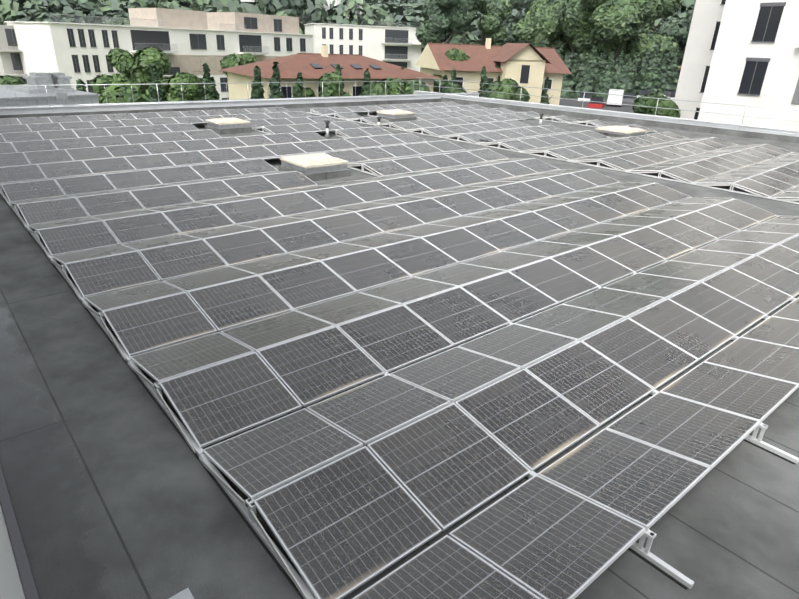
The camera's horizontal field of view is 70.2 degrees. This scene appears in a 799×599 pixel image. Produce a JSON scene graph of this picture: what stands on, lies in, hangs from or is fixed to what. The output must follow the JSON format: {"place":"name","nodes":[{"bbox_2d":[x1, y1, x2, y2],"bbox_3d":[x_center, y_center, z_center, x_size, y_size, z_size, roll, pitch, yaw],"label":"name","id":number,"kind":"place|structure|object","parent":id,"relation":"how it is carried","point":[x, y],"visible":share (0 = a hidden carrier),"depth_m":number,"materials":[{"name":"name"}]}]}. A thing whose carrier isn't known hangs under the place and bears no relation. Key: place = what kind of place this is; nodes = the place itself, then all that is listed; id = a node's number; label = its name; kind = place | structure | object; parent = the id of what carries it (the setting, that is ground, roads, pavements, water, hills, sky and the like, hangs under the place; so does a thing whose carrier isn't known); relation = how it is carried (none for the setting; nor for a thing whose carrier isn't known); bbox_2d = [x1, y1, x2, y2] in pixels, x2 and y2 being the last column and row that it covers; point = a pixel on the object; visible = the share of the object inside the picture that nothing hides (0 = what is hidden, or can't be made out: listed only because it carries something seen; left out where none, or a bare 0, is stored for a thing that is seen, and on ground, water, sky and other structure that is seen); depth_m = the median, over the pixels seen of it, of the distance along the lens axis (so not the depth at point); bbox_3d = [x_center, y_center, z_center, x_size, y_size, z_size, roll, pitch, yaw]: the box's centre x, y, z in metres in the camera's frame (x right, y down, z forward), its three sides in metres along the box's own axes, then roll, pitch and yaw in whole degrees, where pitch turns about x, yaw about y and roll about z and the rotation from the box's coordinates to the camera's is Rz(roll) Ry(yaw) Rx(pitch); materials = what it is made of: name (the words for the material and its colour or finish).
{"place":"outdoors","nodes":[
{"label":"outdoors","id":0,"kind":"place"},
{"bbox_2d":[0,464,38,598],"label":"wall","id":1,"kind":"structure","parent":0,"point":[17,581],"depth_m":4.21,"materials":[{"name":"grey concrete"}]},
{"bbox_2d":[0,72,99,106],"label":"neighbour hall","id":2,"kind":"structure","parent":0,"point":[30,95],"depth_m":30.24,"materials":[{"name":"silver metal"}]},
{"bbox_2d":[168,588,193,598],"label":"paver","id":3,"kind":"object","parent":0,"point":[185,593],"visible":1,"depth_m":4.20,"materials":[{"name":"grey concrete"}]},
{"bbox_2d":[11,0,695,78],"bbox_3d":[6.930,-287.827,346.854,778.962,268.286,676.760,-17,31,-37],"label":"hillside","id":4,"kind":"structure","parent":0,"point":[249,6],"depth_m":165.98,"materials":[{"name":"green plant"}]},
{"bbox_2d":[241,0,364,24],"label":"hill houses","id":5,"kind":"structure","parent":4,"relation":"on","point":[337,2],"depth_m":169.72,"materials":[{"name":"paint"}]},
{"label":"ground","id":6,"kind":"structure","parent":0,"visible":0},
{"bbox_2d":[0,25,27,80],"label":"apartment block","id":7,"kind":"structure","parent":6,"relation":"on","point":[10,62],"depth_m":75.00,"materials":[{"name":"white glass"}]},
{"bbox_2d":[4,8,313,100],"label":"apartment block","id":8,"kind":"structure","parent":6,"relation":"on","point":[190,41],"depth_m":80.17,"materials":[{"name":"beige paint"}]},
{"bbox_2d":[220,45,442,99],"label":"house","id":9,"kind":"structure","parent":6,"relation":"on","point":[313,68],"depth_m":52.56,"materials":[{"name":"tile"}]},
{"bbox_2d":[0,39,680,117],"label":"trees","id":10,"kind":"object","parent":6,"relation":"on","point":[655,73],"visible":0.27,"depth_m":50.83,"materials":[{"name":"green plant"}]},
{"bbox_2d":[0,0,693,71],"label":"trees","id":11,"kind":"object","parent":6,"relation":"on","point":[583,27],"visible":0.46,"depth_m":99.47,"materials":[{"name":"green plant"}]},
{"bbox_2d":[0,0,695,78],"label":"hill trees","id":12,"kind":"object","parent":6,"relation":"on","point":[392,11],"visible":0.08,"depth_m":154.74,"materials":[{"name":"green plant"}]},
{"bbox_2d":[304,21,425,71],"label":"apartment block","id":13,"kind":"structure","parent":6,"relation":"on","point":[401,46],"depth_m":113.09,"materials":[{"name":"white paint"}]},
{"bbox_2d":[0,102,798,598],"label":"roof deck","id":14,"kind":"structure","parent":6,"relation":"on","point":[114,490],"depth_m":5.41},
{"bbox_2d":[205,117,252,134],"bbox_3d":[-7.747,-7.893,25.731,1.560,0.540,1.560,-17,31,-37],"label":"skylight","id":15,"kind":"object","parent":14,"relation":"on","point":[222,126],"visible":0.98,"depth_m":25.27},
{"bbox_2d":[0,92,479,118],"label":"parapet","id":16,"kind":"structure","parent":14,"relation":"on","point":[36,111],"depth_m":32.14,"materials":[{"name":"grey metal"}]},
{"bbox_2d":[0,80,477,107],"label":"guard rail","id":17,"kind":"object","parent":16,"relation":"on","point":[49,105],"visible":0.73,"depth_m":32.17,"materials":[{"name":"silver metal"}]},
{"bbox_2d":[278,153,350,180],"bbox_3d":[-2.699,-4.233,18.003,1.660,0.540,1.660,-17,31,-37],"label":"skylight","id":18,"kind":"object","parent":14,"relation":"on","point":[317,167],"visible":0.98,"depth_m":17.57},
{"bbox_2d":[324,120,330,137],"bbox_3d":[-3.171,-7.487,24.959,0.318,0.750,0.318,-17,31,-37],"label":"roof vent","id":19,"kind":"object","parent":14,"relation":"on","point":[327,122],"visible":1,"depth_m":24.92,"materials":[{"name":"white metal"}]},
{"bbox_2d":[376,117,381,127],"bbox_3d":[-1.031,-8.861,28.446,0.318,0.550,0.318,-17,31,-37],"label":"roof vent","id":20,"kind":"object","parent":14,"relation":"on","point":[378,121],"visible":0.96,"depth_m":28.39,"materials":[{"name":"white metal"}]},
{"bbox_2d":[376,109,415,121],"bbox_3d":[-0.210,-10.182,31.473,1.660,0.540,1.560,-19,32,-39],"label":"skylight","id":21,"kind":"object","parent":14,"relation":"on","point":[396,115],"visible":0.96,"depth_m":30.98},
{"bbox_2d":[0,124,798,598],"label":"mounting rails","id":22,"kind":"object","parent":14,"relation":"on","point":[248,516],"visible":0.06,"depth_m":5.84,"materials":[{"name":"silver metal"}]},
{"bbox_2d":[0,107,798,598],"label":"solar array","id":23,"kind":"object","parent":22,"relation":"on","point":[238,239],"visible":1,"depth_m":8.22,"materials":[{"name":"black glass"}]},
{"bbox_2d":[469,138,532,151],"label":"mounting rails","id":24,"kind":"object","parent":14,"relation":"on","point":[497,144],"visible":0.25,"depth_m":24.66,"materials":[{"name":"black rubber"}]},
{"bbox_2d":[538,113,543,125],"bbox_3d":[7.798,-9.908,31.345,0.318,0.700,0.318,-17,31,-37],"label":"roof vent","id":25,"kind":"object","parent":14,"relation":"on","point":[541,118],"visible":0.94,"depth_m":31.28,"materials":[{"name":"white metal"}]},
{"bbox_2d":[307,109,798,204],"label":"mounting rails","id":26,"kind":"object","parent":14,"relation":"on","point":[753,194],"visible":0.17,"depth_m":22.02,"materials":[{"name":"silver metal"}]},
{"bbox_2d":[312,101,798,197],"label":"solar array","id":27,"kind":"object","parent":26,"relation":"on","point":[696,160],"visible":1,"depth_m":24.82,"materials":[{"name":"black glass"}]},
{"bbox_2d":[414,90,798,143],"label":"parapet","id":28,"kind":"structure","parent":14,"relation":"on","point":[709,128],"depth_m":33.74,"materials":[{"name":"grey metal"}]},
{"bbox_2d":[415,77,798,134],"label":"guard rail","id":29,"kind":"object","parent":28,"relation":"on","point":[653,118],"visible":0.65,"depth_m":33.85,"materials":[{"name":"silver metal"}]},
{"bbox_2d":[594,125,646,136],"bbox_3d":[11.415,-8.691,29.354,1.960,0.360,1.960,-19,32,-39],"label":"skylight","id":30,"kind":"object","parent":14,"relation":"on","point":[617,131],"visible":0.92,"depth_m":28.87},
{"bbox_2d":[415,38,571,104],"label":"house","id":31,"kind":"structure","parent":6,"relation":"on","point":[525,65],"depth_m":64.54,"materials":[{"name":"tile"}]},
{"bbox_2d":[559,66,681,112],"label":"road","id":32,"kind":"structure","parent":6,"relation":"on","point":[577,103],"depth_m":75.77,"materials":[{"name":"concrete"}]},
{"bbox_2d":[578,92,592,101],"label":"car","id":33,"kind":"object","parent":32,"relation":"on","point":[587,96],"visible":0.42,"depth_m":81.60,"materials":[{"name":"white paint"}]},
{"bbox_2d":[588,96,604,107],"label":"car","id":34,"kind":"object","parent":32,"relation":"on","point":[597,104],"visible":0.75,"depth_m":72.43,"materials":[{"name":"red paint"}]},
{"bbox_2d":[606,89,623,106],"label":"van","id":35,"kind":"object","parent":32,"relation":"on","point":[617,98],"visible":0.9,"depth_m":74.32,"materials":[{"name":"white paint"}]},
{"bbox_2d":[622,93,635,101],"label":"car","id":36,"kind":"object","parent":32,"relation":"on","point":[629,98],"visible":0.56,"depth_m":83.24,"materials":[{"name":"grey paint"}]},
{"bbox_2d":[637,89,651,97],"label":"car","id":37,"kind":"object","parent":32,"relation":"on","point":[642,92],"visible":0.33,"depth_m":77.35,"materials":[{"name":"grey paint"}]},
{"bbox_2d":[664,89,675,100],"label":"car","id":38,"kind":"object","parent":32,"relation":"on","point":[670,93],"visible":0.19,"depth_m":65.81,"materials":[{"name":"white paint"}]},
{"bbox_2d":[674,0,725,119],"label":"tower wing","id":39,"kind":"structure","parent":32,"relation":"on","point":[701,41],"depth_m":42.52,"materials":[{"name":"white paint"}]},
{"bbox_2d":[697,0,798,129],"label":"tower","id":40,"kind":"structure","parent":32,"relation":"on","point":[755,60],"depth_m":34.31,"materials":[{"name":"white paint"}]}
]}

